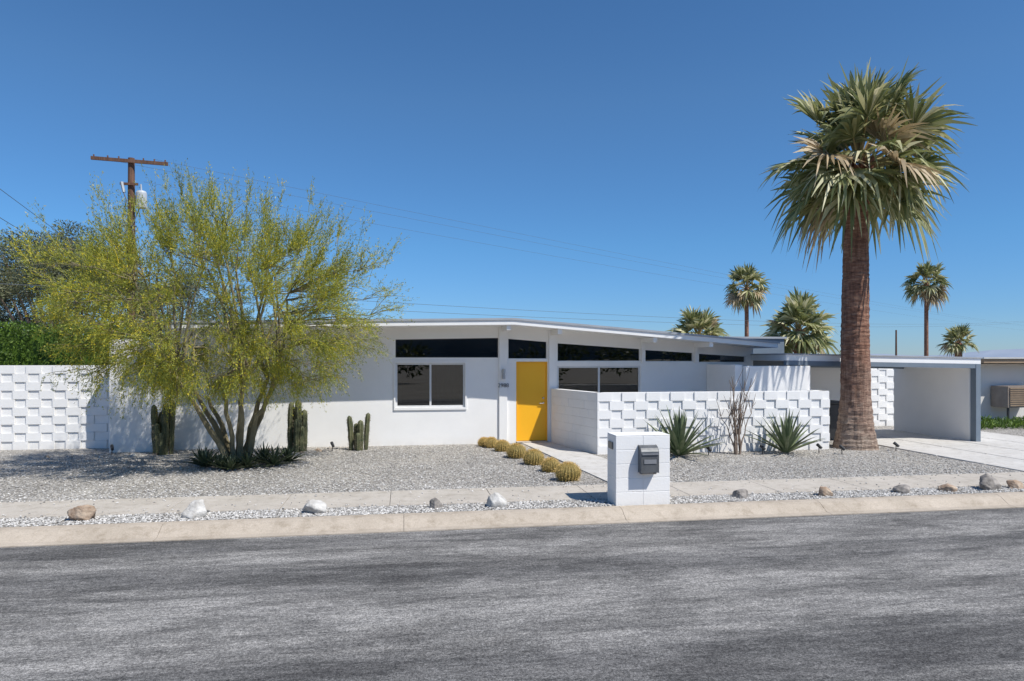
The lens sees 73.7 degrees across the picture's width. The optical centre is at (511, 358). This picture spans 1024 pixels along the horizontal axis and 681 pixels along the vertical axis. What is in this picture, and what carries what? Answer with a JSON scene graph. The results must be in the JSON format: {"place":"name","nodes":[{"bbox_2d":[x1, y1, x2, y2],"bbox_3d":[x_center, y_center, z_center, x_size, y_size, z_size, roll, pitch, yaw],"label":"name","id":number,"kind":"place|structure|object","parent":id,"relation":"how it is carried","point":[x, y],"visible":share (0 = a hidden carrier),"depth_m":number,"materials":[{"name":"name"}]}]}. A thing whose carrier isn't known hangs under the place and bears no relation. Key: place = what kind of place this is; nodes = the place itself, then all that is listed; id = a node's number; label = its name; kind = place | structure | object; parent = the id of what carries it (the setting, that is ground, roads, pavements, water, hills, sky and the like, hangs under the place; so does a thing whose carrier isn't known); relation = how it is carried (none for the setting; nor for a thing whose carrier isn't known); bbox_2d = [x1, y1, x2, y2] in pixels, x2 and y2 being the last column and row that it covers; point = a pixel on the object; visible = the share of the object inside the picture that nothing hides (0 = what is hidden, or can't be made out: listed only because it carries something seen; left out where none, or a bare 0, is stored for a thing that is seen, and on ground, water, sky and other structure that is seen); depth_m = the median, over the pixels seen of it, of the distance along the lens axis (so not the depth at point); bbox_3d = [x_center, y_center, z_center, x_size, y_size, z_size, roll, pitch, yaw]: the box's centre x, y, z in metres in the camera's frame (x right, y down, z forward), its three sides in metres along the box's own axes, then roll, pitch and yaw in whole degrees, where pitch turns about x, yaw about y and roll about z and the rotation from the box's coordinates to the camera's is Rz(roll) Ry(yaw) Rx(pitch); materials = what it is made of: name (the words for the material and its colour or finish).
{"place":"outdoors","nodes":[
{"label":"outdoors","id":0,"kind":"place"},
{"bbox_2d":[172,327,752,449],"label":"walls","id":1,"kind":"structure","parent":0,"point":[372,393],"depth_m":16.49,"materials":[{"name":"white paint"}]},
{"bbox_2d":[145,320,777,347],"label":"roof slab","id":2,"kind":"structure","parent":1,"relation":"on","point":[582,329],"depth_m":16.25,"materials":[{"name":"white paint"}]},
{"bbox_2d":[141,318,779,343],"bbox_3d":[-1.448,-0.667,20.807,14.850,0.576,10.085,0,0,-9],"label":"roof edge","id":3,"kind":"object","parent":2,"relation":"attached to","point":[520,319],"visible":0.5,"depth_m":16.07,"materials":[{"name":"paint"}]},
{"bbox_2d":[259,325,712,346],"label":"beams","id":4,"kind":"structure","parent":2,"relation":"attached to","point":[644,340],"depth_m":16.68,"materials":[{"name":"white paint"}]},
{"bbox_2d":[516,362,547,442],"bbox_3d":[0.492,1.071,16.996,0.790,1.998,0.260,0,0,-9],"label":"front door","id":5,"kind":"structure","parent":1,"relation":"attached to","point":[531,410],"depth_m":17.02,"materials":[{"name":"yellow paint"}]},
{"bbox_2d":[394,338,744,409],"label":"window frames","id":6,"kind":"structure","parent":1,"relation":"attached to","point":[445,407],"depth_m":16.72,"materials":[{"name":"white metal"}]},
{"bbox_2d":[396,339,743,405],"bbox_3d":[1.648,0.332,17.243,9.050,1.697,0.006,0,0,-9],"label":"window glass","id":7,"kind":"object","parent":6,"relation":"in","point":[413,384],"visible":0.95,"depth_m":16.97,"materials":[{"name":"black glass"}]},
{"bbox_2d":[725,336,786,353],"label":"roof","id":8,"kind":"structure","parent":1,"relation":"on","point":[780,349],"depth_m":20.44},
{"bbox_2d":[0,508,1023,680],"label":"road","id":9,"kind":"structure","parent":0,"point":[923,596],"depth_m":6.17,"materials":[{"name":"grey asphalt"}]},
{"bbox_2d":[0,426,1023,526],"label":"gravel yard","id":10,"kind":"structure","parent":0,"point":[93,474],"depth_m":12.33,"materials":[{"name":"grey gravel"}]},
{"bbox_2d":[0,365,108,449],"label":"garden block wall","id":11,"kind":"structure","parent":10,"relation":"on","point":[34,415],"depth_m":15.81,"materials":[{"name":"white concrete"}]},
{"bbox_2d":[0,318,132,364],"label":"hedge","id":12,"kind":"object","parent":10,"relation":"on","point":[18,346],"visible":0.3,"depth_m":16.61,"materials":[{"name":"green plant"}]},
{"bbox_2d":[67,505,95,520],"bbox_3d":[-5.582,1.995,8.858,0.322,0.226,0.250,0,0,-32],"label":"boulder","id":13,"kind":"object","parent":10,"relation":"on","point":[83,512],"visible":0.88,"depth_m":8.77,"materials":[{"name":"beige stone"}]},
{"bbox_2d":[109,339,171,452],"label":"end wall","id":14,"kind":"structure","parent":10,"relation":"on","point":[131,432],"depth_m":15.30,"materials":[{"name":"white paint"}]},
{"bbox_2d":[150,401,175,454],"bbox_3d":[-7.630,1.500,14.916,0.557,1.200,0.370,0,0,-9],"label":"columnar cactus","id":15,"kind":"object","parent":10,"relation":"on","point":[162,428],"visible":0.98,"depth_m":14.86,"materials":[{"name":"green plant"}]},
{"bbox_2d":[181,499,206,518],"bbox_3d":[-4.209,1.988,9.035,0.313,0.240,0.294,0,0,-26],"label":"boulder","id":16,"kind":"object","parent":10,"relation":"on","point":[195,509],"visible":0.91,"depth_m":8.97,"materials":[{"name":"white stone"}]},
{"bbox_2d":[187,446,216,463],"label":"aloe plant","id":17,"kind":"object","parent":10,"relation":"on","point":[194,459],"visible":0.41,"depth_m":13.35,"materials":[{"name":"green plant"}]},
{"bbox_2d":[187,447,218,467],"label":"aloe plant","id":18,"kind":"object","parent":10,"relation":"on","point":[203,458],"visible":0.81,"depth_m":13.04,"materials":[{"name":"green plant"}]},
{"bbox_2d":[0,158,419,463],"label":"palo verde tree","id":19,"kind":"object","parent":10,"relation":"on","point":[159,363],"visible":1,"depth_m":12.26,"materials":[{"name":"green plant"}]},
{"bbox_2d":[203,452,235,468],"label":"aloe plant","id":20,"kind":"object","parent":10,"relation":"on","point":[220,458],"visible":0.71,"depth_m":12.86,"materials":[{"name":"green plant"}]},
{"bbox_2d":[216,455,245,469],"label":"aloe plant","id":21,"kind":"object","parent":10,"relation":"on","point":[230,465],"visible":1,"depth_m":12.73,"materials":[{"name":"green plant"}]},
{"bbox_2d":[234,449,269,467],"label":"aloe plant","id":22,"kind":"object","parent":10,"relation":"on","point":[249,462],"visible":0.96,"depth_m":12.97,"materials":[{"name":"green plant"}]},
{"bbox_2d":[248,441,280,461],"bbox_3d":[-4.961,1.858,13.588,0.734,0.430,0.747,0,0,13],"label":"aloe plant","id":23,"kind":"object","parent":10,"relation":"on","point":[261,453],"visible":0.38,"depth_m":13.53,"materials":[{"name":"green plant"}]},
{"bbox_2d":[257,444,296,465],"bbox_3d":[-4.656,1.855,13.278,0.847,0.435,0.856,0,0,28],"label":"aloe plant","id":24,"kind":"object","parent":10,"relation":"on","point":[273,460],"visible":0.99,"depth_m":13.24,"materials":[{"name":"green plant"}]},
{"bbox_2d":[275,444,307,461],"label":"aloe plant","id":25,"kind":"object","parent":10,"relation":"on","point":[287,452],"visible":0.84,"depth_m":13.73,"materials":[{"name":"green plant"}]},
{"bbox_2d":[286,400,308,451],"bbox_3d":[-4.844,1.510,15.393,0.497,1.180,0.383,0,0,-9],"label":"columnar cactus","id":26,"kind":"object","parent":10,"relation":"on","point":[297,431],"visible":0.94,"depth_m":15.35,"materials":[{"name":"green plant"}]},
{"bbox_2d":[302,499,326,513],"bbox_3d":[-2.675,2.008,9.263,0.269,0.198,0.261,0,0,38],"label":"boulder","id":27,"kind":"object","parent":10,"relation":"on","point":[313,506],"visible":0.91,"depth_m":9.21,"materials":[{"name":"white stone"}]},
{"bbox_2d":[346,413,370,450],"bbox_3d":[-3.508,1.670,15.611,0.594,0.860,0.353,0,0,-9],"label":"columnar cactus","id":28,"kind":"object","parent":10,"relation":"on","point":[358,436],"visible":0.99,"depth_m":15.58,"materials":[{"name":"green plant"}]},
{"bbox_2d":[429,497,443,508],"bbox_3d":[-1.069,2.022,9.590,0.160,0.168,0.228,0,0,33],"label":"boulder","id":29,"kind":"object","parent":10,"relation":"on","point":[434,503],"visible":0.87,"depth_m":9.52,"materials":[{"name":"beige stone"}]},
{"bbox_2d":[477,437,486,446],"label":"barrel cactus","id":30,"kind":"object","parent":10,"relation":"on","point":[480,442],"visible":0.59,"depth_m":16.26,"materials":[{"name":"yellow plant"}]},
{"bbox_2d":[484,436,497,447],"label":"barrel cactus","id":31,"kind":"object","parent":10,"relation":"on","point":[489,442],"visible":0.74,"depth_m":16.02,"materials":[{"name":"yellow plant"}]},
{"bbox_2d":[486,492,507,507],"bbox_3d":[-0.205,1.999,9.694,0.284,0.218,0.276,0,0,-27],"label":"boulder","id":32,"kind":"object","parent":10,"relation":"on","point":[495,499],"visible":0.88,"depth_m":9.60,"materials":[{"name":"white stone"}]},
{"bbox_2d":[493,439,509,451],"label":"barrel cactus","id":33,"kind":"object","parent":10,"relation":"on","point":[502,445],"visible":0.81,"depth_m":15.34,"materials":[{"name":"plant"}]},
{"bbox_2d":[505,442,526,458],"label":"barrel cactus","id":34,"kind":"object","parent":10,"relation":"on","point":[516,450],"visible":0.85,"depth_m":14.31,"materials":[{"name":"plant"}]},
{"bbox_2d":[522,448,544,465],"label":"barrel cactus","id":35,"kind":"object","parent":10,"relation":"on","point":[534,456],"visible":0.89,"depth_m":13.40,"materials":[{"name":"yellow plant"}]},
{"bbox_2d":[540,456,559,472],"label":"barrel cactus","id":36,"kind":"object","parent":10,"relation":"on","point":[550,464],"visible":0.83,"depth_m":12.56,"materials":[{"name":"plant"}]},
{"bbox_2d":[554,461,581,481],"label":"barrel cactus","id":37,"kind":"object","parent":10,"relation":"on","point":[566,471],"visible":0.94,"depth_m":11.61,"materials":[{"name":"yellow plant"}]},
{"bbox_2d":[551,389,601,453],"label":"side wall","id":38,"kind":"structure","parent":10,"relation":"on","point":[573,419],"depth_m":15.87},
{"bbox_2d":[522,442,671,481],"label":"walkway","id":39,"kind":"structure","parent":10,"relation":"on","point":[593,465],"depth_m":14.31,"materials":[{"name":"concrete"}]},
{"bbox_2d":[499,326,698,441],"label":"posts","id":40,"kind":"object","parent":10,"relation":"on","point":[503,388],"visible":0.64,"depth_m":16.84,"materials":[{"name":"white paint"}]},
{"bbox_2d":[502,369,504,378],"bbox_3d":[-0.206,0.375,16.773,0.084,0.250,0.101,0,0,-9],"label":"wall sconce","id":41,"kind":"object","parent":40,"relation":"attached to","point":[503,373],"depth_m":16.73,"materials":[{"name":"metal"}]},
{"bbox_2d":[607,432,669,505],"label":"block pillar","id":42,"kind":"structure","parent":10,"relation":"on","point":[628,483],"depth_m":9.76,"materials":[{"name":"white concrete"}]},
{"bbox_2d":[608,441,612,448],"bbox_3d":[1.429,1.250,9.906,0.013,0.100,0.200,0,0,-9],"label":"number plate","id":43,"kind":"object","parent":42,"relation":"attached to","point":[610,444],"visible":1,"depth_m":9.88,"materials":[{"name":"grey metal"}]},
{"bbox_2d":[638,444,658,473],"bbox_3d":[1.938,1.420,9.691,0.260,0.388,0.146,0,0,-9],"label":"mailbox","id":44,"kind":"object","parent":42,"relation":"attached to","point":[642,466],"visible":1,"depth_m":9.63,"materials":[{"name":"metal"}]},
{"bbox_2d":[640,453,658,474],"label":"mailbox lid trim","id":45,"kind":"structure","parent":44,"relation":"attached to","point":[653,461],"depth_m":9.62,"materials":[{"name":"grey metal"}]},
{"bbox_2d":[644,405,725,455],"bbox_3d":[3.664,1.533,14.568,2.030,1.083,2.023,0,0,-9],"label":"agave plant","id":46,"kind":"object","parent":10,"relation":"on","point":[680,443],"visible":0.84,"depth_m":14.48,"materials":[{"name":"green plant"}]},
{"bbox_2d":[597,391,829,454],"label":"front wall","id":47,"kind":"structure","parent":10,"relation":"on","point":[624,411],"depth_m":15.35,"materials":[{"name":"white concrete"}]},
{"bbox_2d":[716,369,756,454],"bbox_3d":[5.027,1.143,15.023,0.917,1.921,0.528,0,0,-21],"label":"ocotillo shrub","id":48,"kind":"object","parent":10,"relation":"on","point":[736,443],"visible":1,"depth_m":14.94,"materials":[{"name":"brown plant"}]},
{"bbox_2d":[732,489,747,497],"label":"boulder","id":49,"kind":"object","parent":10,"relation":"on","point":[741,493],"visible":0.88,"depth_m":10.24,"materials":[{"name":"grey stone"}]},
{"bbox_2d":[707,364,809,390],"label":"privacy wall","id":50,"kind":"structure","parent":10,"relation":"on","point":[780,378],"depth_m":16.22,"materials":[{"name":"white paint"}]},
{"bbox_2d":[744,409,824,452],"bbox_3d":[6.017,1.584,15.111,1.743,0.980,1.576,0,0,27],"label":"agave plant","id":51,"kind":"object","parent":10,"relation":"on","point":[786,440],"visible":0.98,"depth_m":14.97,"materials":[{"name":"green plant"}]},
{"bbox_2d":[818,486,832,496],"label":"boulder","id":52,"kind":"object","parent":10,"relation":"on","point":[824,491],"visible":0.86,"depth_m":10.38,"materials":[{"name":"beige stone"}]},
{"bbox_2d":[760,56,976,450],"bbox_3d":[7.971,-2.497,15.988,4.326,9.234,4.695,0,0,-9],"label":"palm tree","id":53,"kind":"object","parent":10,"relation":"on","point":[826,191],"visible":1,"depth_m":15.55,"materials":[{"name":"green plant"}]},
{"bbox_2d":[892,484,909,493],"bbox_3d":[6.097,2.039,10.697,0.237,0.134,0.282,0,0,35],"label":"boulder","id":54,"kind":"object","parent":10,"relation":"on","point":[903,488],"visible":0.85,"depth_m":10.61,"materials":[{"name":"grey stone"}]},
{"bbox_2d":[938,483,957,491],"bbox_3d":[6.890,2.039,10.786,0.269,0.134,0.190,0,0,13],"label":"boulder","id":55,"kind":"object","parent":10,"relation":"on","point":[947,487],"visible":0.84,"depth_m":10.74,"materials":[{"name":"beige stone"}]},
{"bbox_2d":[979,473,1000,489],"bbox_3d":[7.608,1.974,10.945,0.432,0.270,0.256,0,0,-23],"label":"boulder","id":56,"kind":"object","parent":10,"relation":"on","point":[988,481],"visible":0.88,"depth_m":10.85,"materials":[{"name":"grey stone"}]},
{"bbox_2d":[981,415,1023,429],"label":"ground cover","id":57,"kind":"object","parent":10,"relation":"on","point":[992,423],"visible":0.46,"depth_m":20.46,"materials":[{"name":"green plant"}]},
{"bbox_2d":[991,385,1023,417],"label":"evaporative cooler","id":58,"kind":"object","parent":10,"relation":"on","point":[1008,396],"visible":0.95,"depth_m":22.39,"materials":[{"name":"metal"}]},
{"bbox_2d":[1006,480,1023,488],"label":"boulder","id":59,"kind":"object","parent":10,"relation":"on","point":[1012,484],"visible":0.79,"depth_m":10.99,"materials":[{"name":"beige stone"}]},
{"bbox_2d":[0,472,1023,518],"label":"sidewalk","id":60,"kind":"structure","parent":0,"point":[58,509],"depth_m":10.36,"materials":[{"name":"concrete"}]},
{"bbox_2d":[0,0,1023,354],"label":"sky","id":61,"kind":"structure","parent":0,"point":[647,129],"materials":[{"name":"blue"}]},
{"bbox_2d":[829,400,838,438],"bbox_3d":[8.114,1.589,17.647,0.610,1.018,0.720,0,0,-9],"label":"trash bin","id":62,"kind":"object","parent":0,"point":[833,410],"visible":0.12,"depth_m":17.36,"materials":[{"name":"plastic"}]},
{"bbox_2d":[870,349,1023,356],"bbox_3d":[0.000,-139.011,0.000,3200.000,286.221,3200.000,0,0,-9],"label":"hills","id":63,"kind":"structure","parent":0,"point":[1006,353],"depth_m":1282.40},
{"bbox_2d":[875,429,1023,471],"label":"driveway","id":64,"kind":"structure","parent":0,"point":[1000,450],"depth_m":16.11,"materials":[{"name":"concrete"}]},
{"bbox_2d":[750,353,982,441],"bbox_3d":[9.886,0.985,18.988,7.528,2.230,4.376,0,0,-9],"label":"carport","id":65,"kind":"object","parent":64,"relation":"on","point":[940,396],"visible":0.66,"depth_m":18.26,"materials":[{"name":"paint"}]},
{"bbox_3d":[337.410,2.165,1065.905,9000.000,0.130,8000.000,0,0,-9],"label":"ground","id":66,"kind":"structure","parent":0,"visible":0},
{"bbox_2d":[0,290,59,331],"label":"olive tree","id":67,"kind":"object","parent":66,"relation":"on","point":[7,316],"visible":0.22,"depth_m":28.20,"materials":[{"name":"green plant"}]},
{"bbox_2d":[0,219,159,334],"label":"olive tree","id":68,"kind":"object","parent":66,"relation":"on","point":[10,278],"visible":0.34,"depth_m":25.69,"materials":[{"name":"green plant"}]},
{"bbox_2d":[91,154,167,338],"bbox_3d":[-14.976,-2.926,26.797,2.800,10.052,0.520,0,0,-9],"label":"utility pole","id":69,"kind":"object","parent":66,"relation":"on","point":[131,162],"visible":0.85,"depth_m":26.76,"materials":[{"name":"brown wood"}]},
{"bbox_2d":[0,159,1022,329],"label":"power lines","id":70,"kind":"object","parent":69,"relation":"attached to","point":[422,232],"visible":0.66,"depth_m":32.46,"materials":[{"name":"metal"}]},
{"bbox_2d":[113,259,227,338],"bbox_3d":[-14.316,-1.121,28.966,4.755,6.543,4.888,0,0,-9],"label":"olive tree","id":71,"kind":"object","parent":66,"relation":"on","point":[189,303],"visible":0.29,"depth_m":28.75,"materials":[{"name":"green plant"}]},
{"bbox_2d":[0,492,1023,547],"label":"curb","id":72,"kind":"structure","parent":66,"relation":"on","point":[32,536],"depth_m":9.11,"materials":[{"name":"concrete"}]},
{"bbox_2d":[667,306,730,336],"bbox_3d":[8.706,-0.247,31.814,2.872,4.695,3.092,0,0,-9],"label":"palm tree","id":73,"kind":"object","parent":66,"relation":"on","point":[700,321],"visible":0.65,"depth_m":31.47,"materials":[{"name":"green plant"}]},
{"bbox_2d":[723,262,771,336],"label":"palm tree","id":74,"kind":"object","parent":66,"relation":"on","point":[747,297],"visible":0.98,"depth_m":47.80,"materials":[{"name":"green plant"}]},
{"bbox_2d":[760,286,839,353],"bbox_3d":[15.523,-0.936,36.965,4.476,6.071,4.004,0,0,-9],"label":"palm tree","id":75,"kind":"object","parent":66,"relation":"on","point":[799,309],"visible":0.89,"depth_m":36.19,"materials":[{"name":"green plant"}]},
{"bbox_2d":[895,330,896,354],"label":"utility pole","id":76,"kind":"object","parent":66,"relation":"on","point":[895,342],"visible":0.65,"depth_m":106.63,"materials":[{"name":"grey metal"}]},
{"bbox_2d":[900,260,952,355],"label":"palm tree","id":77,"kind":"object","parent":66,"relation":"on","point":[928,293],"visible":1,"depth_m":49.97,"materials":[{"name":"green plant"}]},
{"bbox_2d":[938,323,978,356],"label":"palm tree","id":78,"kind":"object","parent":66,"relation":"on","point":[958,347],"visible":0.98,"depth_m":56.13,"materials":[{"name":"green plant"}]},
{"bbox_2d":[981,363,1023,419],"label":"walls","id":79,"kind":"structure","parent":66,"relation":"on","point":[995,374],"depth_m":23.06,"materials":[{"name":"white paint"}]},
{"bbox_2d":[981,357,1023,362],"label":"roof","id":80,"kind":"structure","parent":79,"relation":"on","point":[1002,359],"depth_m":22.38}
]}

